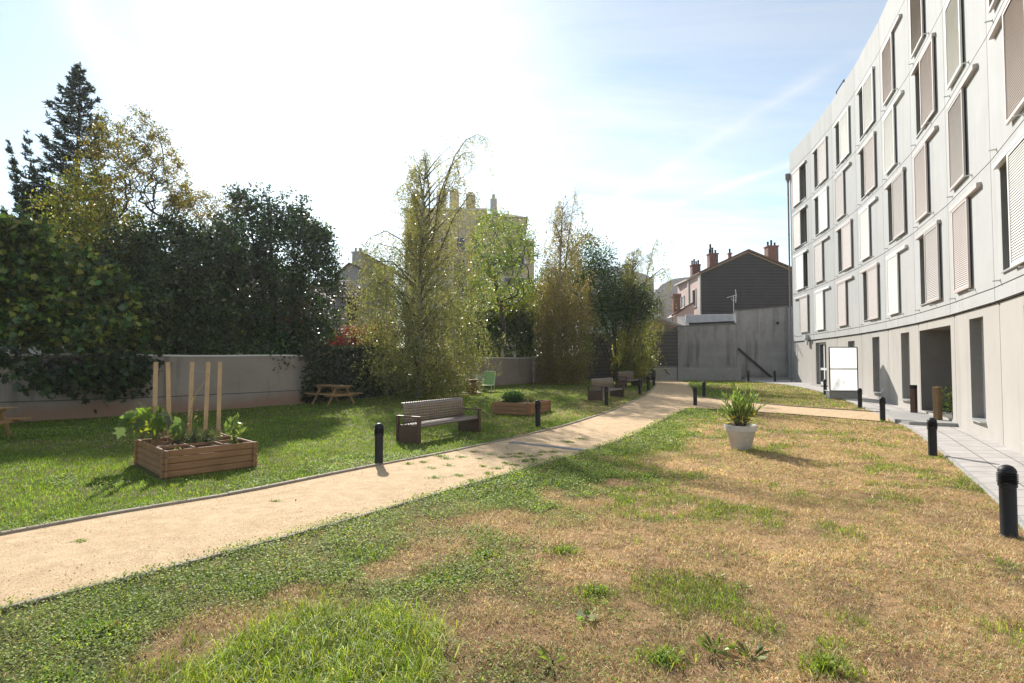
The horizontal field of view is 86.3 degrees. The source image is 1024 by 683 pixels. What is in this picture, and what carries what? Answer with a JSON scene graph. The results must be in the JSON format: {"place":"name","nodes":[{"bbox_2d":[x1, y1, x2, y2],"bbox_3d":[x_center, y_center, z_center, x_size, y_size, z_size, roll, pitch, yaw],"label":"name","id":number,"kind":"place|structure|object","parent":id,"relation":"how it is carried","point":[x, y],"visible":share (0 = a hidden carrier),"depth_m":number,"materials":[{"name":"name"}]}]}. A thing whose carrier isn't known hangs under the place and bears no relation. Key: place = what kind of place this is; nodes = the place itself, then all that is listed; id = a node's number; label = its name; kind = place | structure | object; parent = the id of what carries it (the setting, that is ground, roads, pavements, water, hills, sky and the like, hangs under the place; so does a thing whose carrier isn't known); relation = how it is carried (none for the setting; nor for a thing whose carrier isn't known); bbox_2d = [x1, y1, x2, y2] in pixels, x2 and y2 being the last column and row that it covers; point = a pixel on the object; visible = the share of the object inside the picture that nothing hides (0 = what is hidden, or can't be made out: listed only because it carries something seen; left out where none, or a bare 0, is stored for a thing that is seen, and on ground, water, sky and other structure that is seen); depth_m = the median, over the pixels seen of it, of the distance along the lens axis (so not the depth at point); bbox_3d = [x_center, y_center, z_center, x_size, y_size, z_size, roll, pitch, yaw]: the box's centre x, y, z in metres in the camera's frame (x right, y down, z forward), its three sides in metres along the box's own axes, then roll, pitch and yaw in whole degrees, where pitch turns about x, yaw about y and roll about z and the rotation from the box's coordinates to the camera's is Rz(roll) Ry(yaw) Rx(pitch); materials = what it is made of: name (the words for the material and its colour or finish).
{"place":"outdoors","nodes":[
{"label":"outdoors","id":0,"kind":"place"},
{"bbox_2d":[0,380,692,605],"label":"sandy path","id":1,"kind":"structure","parent":0,"point":[147,528],"depth_m":6.58,"materials":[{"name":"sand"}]},
{"bbox_2d":[509,441,588,450],"bbox_3d":[0.762,2.256,11.743,1.933,0.030,0.130,-1,-3,35],"label":"drain channel","id":2,"kind":"object","parent":1,"relation":"on","point":[548,446],"visible":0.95,"depth_m":11.68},
{"bbox_2d":[0,0,887,355],"label":"sky","id":3,"kind":"structure","parent":0,"point":[680,122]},
{"bbox_2d":[0,371,1023,682],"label":"lawn ground","id":4,"kind":"structure","parent":0,"point":[650,639],"depth_m":4.82,"materials":[{"name":"plant"}]},
{"bbox_2d":[0,406,31,436],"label":"picnic table","id":5,"kind":"object","parent":4,"relation":"on","point":[4,421],"visible":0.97,"depth_m":13.19,"materials":[{"name":"brown wood"}]},
{"bbox_2d":[0,61,133,351],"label":"spruce","id":6,"kind":"object","parent":4,"relation":"on","point":[70,102],"visible":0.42,"depth_m":25.24,"materials":[{"name":"green plant"}]},
{"bbox_2d":[0,204,170,363],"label":"fig tree","id":7,"kind":"object","parent":4,"relation":"on","point":[48,294],"visible":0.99,"depth_m":16.62,"materials":[{"name":"green plant"}]},
{"bbox_2d":[0,334,171,413],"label":"fig branch","id":8,"kind":"object","parent":7,"relation":"attached to","point":[75,372],"visible":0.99,"depth_m":16.48,"materials":[{"name":"green plant"}]},
{"bbox_2d":[19,154,153,352],"bbox_3d":[-15.480,-2.277,20.033,4.566,9.923,3.933,0,-2,0],"label":"yellow tree","id":9,"kind":"object","parent":4,"relation":"on","point":[84,216],"visible":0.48,"depth_m":20.06,"materials":[{"name":"green plant"}]},
{"bbox_2d":[5,224,180,353],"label":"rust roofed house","id":10,"kind":"structure","parent":4,"relation":"on","point":[32,351],"depth_m":36.00,"materials":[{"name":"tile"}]},
{"bbox_2d":[48,608,150,651],"bbox_3d":[-2.824,1.945,3.721,0.642,0.097,0.564,-1,-2,25],"label":"grass clump","id":11,"kind":"object","parent":4,"relation":"on","point":[99,626],"visible":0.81,"depth_m":3.73,"materials":[{"name":"plant"}]},
{"bbox_2d":[68,104,196,242],"bbox_3d":[-15.048,-3.377,21.785,3.968,12.247,4.203,-1,-2,31],"label":"walnut tree","id":12,"kind":"object","parent":4,"relation":"on","point":[102,131],"visible":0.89,"depth_m":21.68,"materials":[{"name":"green plant"}]},
{"bbox_2d":[81,203,257,354],"bbox_3d":[-12.791,-1.351,20.465,5.900,8.085,4.693,1,-2,-34],"label":"evergreen tree","id":13,"kind":"object","parent":4,"relation":"on","point":[170,290],"visible":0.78,"depth_m":20.20,"materials":[{"name":"green plant"}]},
{"bbox_2d":[134,432,257,478],"bbox_3d":[-5.650,1.988,9.735,1.880,0.435,1.480,-2,-3,44],"label":"planter box","id":14,"kind":"object","parent":4,"relation":"on","point":[159,459],"visible":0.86,"depth_m":9.20,"materials":[{"name":"brown wood"}]},
{"bbox_2d":[112,401,190,446],"bbox_3d":[-6.395,1.494,9.677,1.072,0.882,0.827,0,-2,5],"label":"courgette plant","id":15,"kind":"object","parent":14,"relation":"on","point":[140,419],"visible":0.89,"depth_m":9.64,"materials":[{"name":"green plant"}]},
{"bbox_2d":[152,362,157,416],"bbox_3d":[-6.533,1.186,9.985,0.074,1.620,0.024,1,-2,-17],"label":"wooden stake","id":16,"kind":"object","parent":14,"relation":"on","point":[155,383],"visible":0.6,"depth_m":9.99,"materials":[{"name":"brown wood"}]},
{"bbox_2d":[166,362,171,440],"bbox_3d":[-6.387,1.193,10.156,0.130,1.621,0.024,1,-2,-17],"label":"wooden stake","id":17,"kind":"object","parent":14,"relation":"on","point":[168,387],"visible":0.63,"depth_m":10.16,"materials":[{"name":"brown wood"}]},
{"bbox_2d":[167,430,202,444],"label":"rosemary bush","id":18,"kind":"object","parent":14,"relation":"on","point":[189,439],"visible":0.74,"depth_m":9.67,"materials":[{"name":"green plant"}]},
{"bbox_2d":[187,362,194,437],"bbox_3d":[-6.124,1.201,10.398,0.102,1.621,0.024,1,-2,-17],"label":"wooden stake","id":19,"kind":"object","parent":14,"relation":"on","point":[191,383],"visible":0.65,"depth_m":10.40,"materials":[{"name":"brown wood"}]},
{"bbox_2d":[187,370,208,433],"bbox_3d":[-5.924,1.243,10.207,0.347,1.404,0.289,0,-2,0],"label":"dry vine","id":20,"kind":"object","parent":14,"relation":"on","point":[193,398],"visible":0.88,"depth_m":10.18,"materials":[{"name":"plant"}]},
{"bbox_2d":[188,428,221,446],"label":"rosemary bush","id":21,"kind":"object","parent":14,"relation":"on","point":[199,437],"visible":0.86,"depth_m":9.72,"materials":[{"name":"green plant"}]},
{"bbox_2d":[203,362,210,435],"bbox_3d":[-5.930,1.208,10.597,0.108,1.621,0.024,1,-2,-17],"label":"wooden stake","id":22,"kind":"object","parent":14,"relation":"on","point":[206,401],"visible":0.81,"depth_m":10.60,"materials":[{"name":"brown wood"}]},
{"bbox_2d":[216,362,221,436],"bbox_3d":[-5.777,1.214,10.765,0.080,1.620,0.024,1,-2,-17],"label":"wooden stake","id":23,"kind":"object","parent":14,"relation":"on","point":[219,394],"visible":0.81,"depth_m":10.76,"materials":[{"name":"brown wood"}]},
{"bbox_2d":[223,412,246,443],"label":"young plant","id":24,"kind":"object","parent":14,"relation":"on","point":[232,425],"visible":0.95,"depth_m":9.75,"materials":[{"name":"green plant"}]},
{"bbox_2d":[155,175,253,330],"bbox_3d":[-13.512,-2.272,24.154,4.028,10.102,2.995,-1,-2,16],"label":"young autumn tree","id":25,"kind":"object","parent":4,"relation":"on","point":[195,211],"visible":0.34,"depth_m":23.96,"materials":[{"name":"green plant"}]},
{"bbox_2d":[126,268,336,354],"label":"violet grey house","id":26,"kind":"structure","parent":4,"relation":"on","point":[329,301],"depth_m":36.27,"materials":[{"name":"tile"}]},
{"bbox_2d":[0,353,532,421],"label":"garden wall","id":27,"kind":"structure","parent":4,"relation":"on","point":[249,381],"depth_m":19.71,"materials":[{"name":"concrete"}]},
{"bbox_2d":[293,343,416,402],"bbox_3d":[-6.499,1.391,24.785,1.803,2.525,7.178,-1,-2,30],"label":"ivy","id":28,"kind":"object","parent":27,"relation":"attached to","point":[328,349],"visible":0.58,"depth_m":23.24,"materials":[{"name":"green plant"}]},
{"bbox_2d":[196,182,348,356],"bbox_3d":[-10.564,-2.264,24.134,6.588,10.113,5.468,1,-2,-17],"label":"bay laurel","id":29,"kind":"object","parent":4,"relation":"on","point":[313,236],"visible":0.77,"depth_m":23.68,"materials":[{"name":"green plant"}]},
{"bbox_2d":[136,325,326,372],"bbox_3d":[-11.174,0.486,21.588,7.531,2.537,3.208,1,-2,-30],"label":"laurel skirt","id":30,"kind":"object","parent":29,"relation":"attached to","point":[267,350],"visible":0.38,"depth_m":21.63,"materials":[{"name":"green plant"}]},
{"bbox_2d":[256,287,333,333],"bbox_3d":[-8.850,-1.032,22.398,3.119,2.372,0.558,0,-2,0],"label":"dead branch","id":31,"kind":"object","parent":29,"relation":"attached to","point":[295,310],"visible":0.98,"depth_m":22.28,"materials":[{"name":"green plant"}]},
{"bbox_2d":[157,581,466,682],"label":"lush grass","id":32,"kind":"structure","parent":4,"relation":"on","point":[351,629],"depth_m":3.41,"materials":[{"name":"plant"}]},
{"bbox_2d":[0,381,653,531],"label":"lawn grass","id":33,"kind":"structure","parent":4,"relation":"on","point":[23,501],"depth_m":11.88,"materials":[{"name":"plant"}]},
{"bbox_2d":[0,382,656,534],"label":"path edging","id":34,"kind":"object","parent":4,"relation":"on","point":[10,531],"visible":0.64,"depth_m":7.77,"materials":[{"name":"concrete"}]},
{"bbox_2d":[303,384,362,405],"bbox_3d":[-7.150,2.126,21.838,1.750,0.761,1.588,-2,-3,40],"label":"picnic table","id":35,"kind":"object","parent":4,"relation":"on","point":[333,393],"visible":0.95,"depth_m":21.69,"materials":[{"name":"brown wood"}]},
{"bbox_2d":[0,408,685,611],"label":"path edging","id":36,"kind":"object","parent":4,"relation":"on","point":[43,598],"visible":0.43,"depth_m":5.19,"materials":[{"name":"concrete"}]},
{"bbox_2d":[312,279,397,345],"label":"grey house","id":37,"kind":"structure","parent":4,"relation":"on","point":[338,302],"depth_m":40.12,"materials":[{"name":"clear stone"}]},
{"bbox_2d":[346,297,359,323],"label":"window","id":38,"kind":"structure","parent":37,"relation":"in","point":[348,302],"depth_m":40.09,"materials":[{"name":"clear glass"}]},
{"bbox_2d":[334,262,386,291],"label":"old house","id":39,"kind":"structure","parent":4,"relation":"on","point":[354,274],"depth_m":46.23,"materials":[{"name":"tile"}]},
{"bbox_2d":[321,317,402,355],"bbox_3d":[-7.431,0.735,26.604,4.264,4.087,4.196,0,-2,0],"label":"red sumac","id":40,"kind":"object","parent":4,"relation":"on","point":[341,339],"visible":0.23,"depth_m":26.23,"materials":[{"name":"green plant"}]},
{"bbox_2d":[374,423,383,464],"bbox_3d":[-2.375,1.857,9.746,0.190,0.803,0.190,1,-2,-24],"label":"bollard lamp","id":41,"kind":"object","parent":4,"relation":"on","point":[379,431],"visible":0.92,"depth_m":9.68,"materials":[{"name":"metal"}]},
{"bbox_2d":[351,248,409,305],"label":"old house","id":42,"kind":"structure","parent":4,"relation":"on","point":[355,254],"depth_m":50.09,"materials":[{"name":"tile"}]},
{"bbox_2d":[337,132,506,402],"bbox_3d":[-4.158,-3.379,25.032,7.950,12.381,8.739,0,-2,0],"label":"weeping birch","id":43,"kind":"object","parent":4,"relation":"on","point":[410,372],"visible":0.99,"depth_m":24.17,"materials":[{"name":"green plant"}]},
{"bbox_2d":[396,397,480,444],"bbox_3d":[-1.727,1.886,13.327,0.690,0.908,2.452,-1,-2,31],"label":"bench","id":44,"kind":"object","parent":4,"relation":"on","point":[409,431],"visible":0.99,"depth_m":13.14,"materials":[{"name":"grey metal"}]},
{"bbox_2d":[403,188,487,356],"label":"apartment block","id":45,"kind":"structure","parent":4,"relation":"on","point":[461,232],"depth_m":78.54,"materials":[{"name":"stone"}]},
{"bbox_2d":[462,379,480,393],"bbox_3d":[-2.007,2.210,26.888,1.010,0.680,1.010,1,-2,-17],"label":"cable spool","id":46,"kind":"object","parent":4,"relation":"on","point":[474,385],"visible":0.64,"depth_m":26.67,"materials":[{"name":"brown wood"}]},
{"bbox_2d":[464,545,503,558],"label":"grass clump","id":47,"kind":"object","parent":4,"relation":"on","point":[483,550],"visible":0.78,"depth_m":5.21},
{"bbox_2d":[479,371,495,391],"bbox_3d":[-1.248,2.050,28.019,0.644,1.040,1.304,0,-2,8],"label":"garden chair","id":48,"kind":"object","parent":4,"relation":"on","point":[490,378],"visible":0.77,"depth_m":28.40,"materials":[{"name":"green plastic"}]},
{"bbox_2d":[459,204,545,356],"bbox_3d":[-0.493,-2.844,34.088,5.332,11.446,5.248,-1,-2,19],"label":"robinia","id":49,"kind":"object","parent":4,"relation":"on","point":[511,261],"visible":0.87,"depth_m":33.70,"materials":[{"name":"green plant"}]},
{"bbox_2d":[477,194,533,370],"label":"apartment block","id":50,"kind":"structure","parent":4,"relation":"on","point":[529,266],"depth_m":74.54,"materials":[{"name":"concrete"}]},
{"bbox_2d":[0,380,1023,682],"bbox_3d":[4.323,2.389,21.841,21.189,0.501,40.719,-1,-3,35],"label":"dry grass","id":51,"kind":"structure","parent":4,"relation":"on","point":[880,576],"depth_m":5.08,"materials":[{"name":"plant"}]},
{"bbox_2d":[0,380,1023,682],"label":"clover","id":52,"kind":"object","parent":4,"relation":"on","point":[634,440],"visible":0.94,"depth_m":4.91,"materials":[{"name":"green plant"}]},
{"bbox_2d":[484,269,548,357],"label":"tree","id":53,"kind":"object","parent":4,"relation":"on","point":[514,313],"visible":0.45,"depth_m":37.11,"materials":[{"name":"green plant"}]},
{"bbox_2d":[10,380,1023,682],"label":"green tufts","id":54,"kind":"object","parent":4,"relation":"on","point":[682,580],"visible":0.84,"depth_m":6.09,"materials":[{"name":"green plant"}]},
{"bbox_2d":[492,399,550,415],"bbox_3d":[0.360,2.272,19.031,1.440,0.395,1.890,-1,-2,26],"label":"planter box","id":55,"kind":"object","parent":4,"relation":"on","point":[504,407],"visible":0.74,"depth_m":18.31,"materials":[{"name":"brown wood"}]},
{"bbox_2d":[500,390,525,402],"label":"leafy clump","id":56,"kind":"object","parent":55,"relation":"on","point":[513,396],"visible":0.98,"depth_m":18.96,"materials":[{"name":"green plant"}]},
{"bbox_2d":[520,393,539,402],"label":"herb plant","id":57,"kind":"object","parent":55,"relation":"on","point":[530,399],"visible":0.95,"depth_m":18.91,"materials":[{"name":"green plant"}]},
{"bbox_2d":[450,261,602,372],"bbox_3d":[0.749,-1.589,38.773,10.923,9.257,6.431,0,-2,-10],"label":"hedge","id":58,"kind":"object","parent":4,"relation":"on","point":[528,349],"visible":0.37,"depth_m":37.57,"materials":[{"name":"green plant"}]},
{"bbox_2d":[535,400,540,426],"bbox_3d":[0.727,2.043,15.309,0.190,0.803,0.190,2,-3,-45],"label":"bollard lamp","id":59,"kind":"object","parent":4,"relation":"on","point":[537,413],"visible":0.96,"depth_m":15.25,"materials":[{"name":"metal"}]},
{"bbox_2d":[536,642,566,664],"bbox_3d":[0.241,1.943,3.342,0.194,0.114,0.166,0,-2,0],"label":"weed rosette","id":60,"kind":"object","parent":4,"relation":"on","point":[560,658],"visible":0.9,"depth_m":3.36,"materials":[{"name":"green plant"}]},
{"bbox_2d":[89,385,1018,682],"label":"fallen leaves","id":61,"kind":"object","parent":4,"relation":"on","point":[599,543],"visible":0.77,"depth_m":5.90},
{"bbox_2d":[533,356,585,382],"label":"garden wall","id":62,"kind":"structure","parent":4,"relation":"on","point":[535,360],"depth_m":35.25,"materials":[{"name":"concrete"}]},
{"bbox_2d":[522,190,607,385],"bbox_3d":[3.290,-3.285,33.960,5.383,12.418,5.264,-1,-2,22],"label":"weeping birch","id":63,"kind":"object","parent":4,"relation":"on","point":[557,361],"visible":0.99,"depth_m":33.41,"materials":[{"name":"green plant"}]},
{"bbox_2d":[541,542,588,556],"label":"grass clump","id":64,"kind":"object","parent":4,"relation":"on","point":[563,549],"visible":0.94,"depth_m":5.29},
{"bbox_2d":[575,606,597,621],"bbox_3d":[0.535,1.976,3.915,0.173,0.089,0.212,0,-2,0],"label":"weed rosette","id":65,"kind":"object","parent":4,"relation":"on","point":[580,614],"visible":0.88,"depth_m":3.91,"materials":[{"name":"green plant"}]},
{"bbox_2d":[570,579,621,600],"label":"grass clump","id":66,"kind":"object","parent":4,"relation":"on","point":[590,588],"visible":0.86,"depth_m":4.36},
{"bbox_2d":[549,219,662,380],"bbox_3d":[6.188,-2.817,37.998,8.509,11.641,6.070,0,-2,0],"label":"maple tree","id":67,"kind":"object","parent":4,"relation":"on","point":[607,303],"visible":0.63,"depth_m":37.33,"materials":[{"name":"green plant"}]},
{"bbox_2d":[588,378,623,400],"bbox_3d":[4.186,2.082,24.143,0.690,0.908,2.452,-1,-2,34],"label":"bench","id":68,"kind":"object","parent":4,"relation":"on","point":[596,393],"visible":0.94,"depth_m":23.85,"materials":[{"name":"wood"}]},
{"bbox_2d":[578,264,653,332],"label":"building","id":69,"kind":"structure","parent":4,"relation":"on","point":[642,276],"depth_m":58.27,"materials":[{"name":"concrete"}]},
{"bbox_2d":[580,331,677,379],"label":"wall","id":70,"kind":"structure","parent":4,"relation":"on","point":[668,346],"depth_m":41.52,"materials":[{"name":"concrete"}]},
{"bbox_2d":[615,371,642,387],"bbox_3d":[6.697,2.154,31.185,0.690,0.908,2.452,-1,-2,34],"label":"bench","id":71,"kind":"object","parent":4,"relation":"on","point":[621,380],"visible":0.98,"depth_m":30.85,"materials":[{"name":"wood"}]},
{"bbox_2d":[610,485,648,492],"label":"grass clump","id":72,"kind":"object","parent":4,"relation":"on","point":[629,487],"visible":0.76,"depth_m":7.83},
{"bbox_2d":[609,238,685,381],"bbox_3d":[9.178,-2.040,37.384,5.277,10.126,5.359,0,-2,0],"label":"weeping birch","id":73,"kind":"object","parent":4,"relation":"on","point":[633,361],"visible":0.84,"depth_m":36.91,"materials":[{"name":"green plant"}]},
{"bbox_2d":[617,317,682,332],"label":"wall lean to","id":74,"kind":"object","parent":4,"relation":"on","point":[668,326],"visible":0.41,"depth_m":42.16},
{"bbox_2d":[627,635,702,671],"bbox_3d":[0.947,1.938,3.417,0.549,0.090,0.346,0,-2,0],"label":"grass clump","id":75,"kind":"object","parent":4,"relation":"on","point":[663,656],"visible":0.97,"depth_m":3.39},
{"bbox_2d":[654,277,687,320],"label":"round roofed hall","id":76,"kind":"structure","parent":4,"relation":"on","point":[674,289],"depth_m":66.25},
{"bbox_2d":[664,294,693,325],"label":"tiled annexe","id":77,"kind":"structure","parent":4,"relation":"on","point":[688,309],"depth_m":47.13,"materials":[{"name":"tile"}]},
{"bbox_2d":[655,366,741,380],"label":"ramp wall","id":78,"kind":"structure","parent":4,"relation":"on","point":[704,373],"depth_m":38.55,"materials":[{"name":"concrete"}]},
{"bbox_2d":[677,314,733,324],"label":"corrugated shed","id":79,"kind":"structure","parent":4,"relation":"on","point":[700,319],"depth_m":42.85,"materials":[{"name":"metal"}]},
{"bbox_2d":[675,324,736,365],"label":"wall","id":80,"kind":"structure","parent":4,"relation":"on","point":[708,345],"depth_m":41.52,"materials":[{"name":"concrete"}]},
{"bbox_2d":[696,631,737,653],"bbox_3d":[1.304,1.944,3.482,0.264,0.122,0.255,0,-2,0],"label":"weed rosette","id":81,"kind":"object","parent":4,"relation":"on","point":[714,650],"visible":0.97,"depth_m":3.49,"materials":[{"name":"green plant"}]},
{"bbox_2d":[674,240,791,323],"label":"gabled house","id":82,"kind":"structure","parent":4,"relation":"on","point":[754,279],"depth_m":48.22,"materials":[{"name":"stone"}]},
{"bbox_2d":[724,423,757,450],"bbox_3d":[4.832,2.014,11.522,0.670,0.514,0.670,0,-2,0],"label":"flower pot","id":83,"kind":"object","parent":4,"relation":"on","point":[741,437],"visible":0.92,"depth_m":11.31,"materials":[{"name":"ceramic"}]},
{"bbox_2d":[716,381,767,425],"bbox_3d":[4.824,1.356,11.558,1.049,1.010,0.834,0,-2,0],"label":"oleander","id":84,"kind":"object","parent":83,"relation":"on","point":[740,410],"visible":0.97,"depth_m":11.47,"materials":[{"name":"green plant"}]},
{"bbox_2d":[735,639,771,660],"bbox_3d":[1.494,1.944,3.408,0.211,0.118,0.228,1,-2,-14],"label":"weed rosette","id":85,"kind":"object","parent":4,"relation":"on","point":[758,650],"visible":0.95,"depth_m":3.41,"materials":[{"name":"green plant"}]},
{"bbox_2d":[734,306,787,377],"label":"wall","id":86,"kind":"structure","parent":4,"relation":"on","point":[761,342],"depth_m":41.51,"materials":[{"name":"concrete"}]},
{"bbox_2d":[742,378,790,379],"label":"wall kerb","id":87,"kind":"structure","parent":4,"relation":"on","point":[767,378],"depth_m":40.83,"materials":[{"name":"concrete"}]},
{"bbox_2d":[697,396,879,411],"bbox_3d":[10.351,2.475,21.506,0.554,0.231,7.412,2,-3,-37],"label":"path edging","id":88,"kind":"object","parent":4,"relation":"on","point":[800,406],"visible":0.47,"depth_m":20.34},
{"bbox_2d":[787,307,794,379],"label":"wall","id":89,"kind":"structure","parent":4,"relation":"on","point":[793,368],"depth_m":41.29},
{"bbox_2d":[786,643,866,682],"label":"grass clump","id":90,"kind":"object","parent":4,"relation":"on","point":[824,662],"visible":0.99,"depth_m":3.28,"materials":[{"name":"plant"}]},
{"bbox_2d":[857,388,862,407],"bbox_3d":[13.000,2.140,20.396,0.190,0.803,0.190,1,-2,-27],"label":"bollard lamp","id":91,"kind":"object","parent":4,"relation":"on","point":[859,392],"visible":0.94,"depth_m":20.34,"materials":[{"name":"metal"}]},
{"bbox_2d":[739,380,1023,530],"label":"pavement kerb","id":92,"kind":"structure","parent":4,"relation":"on","point":[995,498],"depth_m":9.40,"materials":[{"name":"concrete"}]},
{"bbox_2d":[879,397,885,421],"bbox_3d":[11.203,2.072,16.505,0.190,0.803,0.190,0,-2,8],"label":"bollard lamp","id":93,"kind":"object","parent":4,"relation":"on","point":[882,403],"visible":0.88,"depth_m":16.45,"materials":[{"name":"metal"}]},
{"bbox_2d":[785,0,1023,454],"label":"apartment building","id":94,"kind":"structure","parent":4,"relation":"on","point":[905,176],"depth_m":18.09,"materials":[{"name":"paint"}]},
{"bbox_2d":[819,342,826,383],"bbox_3d":[18.283,1.287,31.902,0.454,2.480,1.796,0,-2,0],"label":"door","id":95,"kind":"structure","parent":94,"relation":"in","point":[822,346],"depth_m":32.30,"materials":[{"name":"white paint"}]},
{"bbox_2d":[966,319,985,422],"bbox_3d":[11.484,0.679,13.336,0.405,2.528,1.150,-1,-2,27],"label":"window","id":96,"kind":"structure","parent":94,"relation":"in","point":[980,420],"depth_m":13.71,"materials":[{"name":"white paint"}]},
{"bbox_2d":[885,411,957,426],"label":"entrance slab","id":97,"kind":"structure","parent":4,"relation":"on","point":[910,418],"depth_m":16.34,"materials":[{"name":"concrete"}]},
{"bbox_2d":[910,385,917,412],"bbox_3d":[13.417,1.912,18.229,0.155,0.920,0.155,1,-2,-23],"label":"ashtray post","id":98,"kind":"object","parent":97,"relation":"on","point":[913,400],"visible":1,"depth_m":18.17,"materials":[{"name":"brown metal"}]},
{"bbox_2d":[932,387,942,419],"bbox_3d":[12.474,1.812,15.998,0.210,0.960,0.150,1,-2,-20],"label":"wooden post","id":99,"kind":"object","parent":97,"relation":"on","point":[937,405],"visible":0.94,"depth_m":15.94,"materials":[{"name":"brown wood"}]},
{"bbox_2d":[942,386,952,416],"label":"plant","id":100,"kind":"object","parent":97,"relation":"on","point":[946,407],"visible":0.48,"depth_m":16.00,"materials":[{"name":"green plant"}]},
{"bbox_2d":[926,417,937,456],"bbox_3d":[8.228,1.890,10.682,0.190,0.803,0.190,2,-3,-44],"label":"bollard lamp","id":101,"kind":"object","parent":4,"relation":"on","point":[931,426],"visible":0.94,"depth_m":10.63,"materials":[{"name":"metal"}]},
{"bbox_2d":[996,464,1020,538],"bbox_3d":[5.288,1.717,5.818,0.190,0.803,0.190,1,-2,-23],"label":"bollard lamp","id":102,"kind":"object","parent":4,"relation":"on","point":[1007,476],"visible":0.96,"depth_m":5.76,"materials":[{"name":"metal"}]},
{"bbox_2d":[686,397,888,421],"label":"branch path","id":103,"kind":"structure","parent":0,"point":[709,403],"depth_m":19.35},
{"bbox_2d":[741,380,1023,520],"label":"pavement","id":104,"kind":"structure","parent":0,"point":[981,459],"depth_m":11.13,"materials":[{"name":"concrete"}]},
{"bbox_2d":[824,347,858,398],"bbox_3d":[14.554,1.455,24.453,1.260,2.406,1.148,0,-2,2],"label":"glazed screen","id":105,"kind":"object","parent":104,"relation":"on","point":[843,381],"visible":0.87,"depth_m":23.93,"materials":[{"name":"glass"}]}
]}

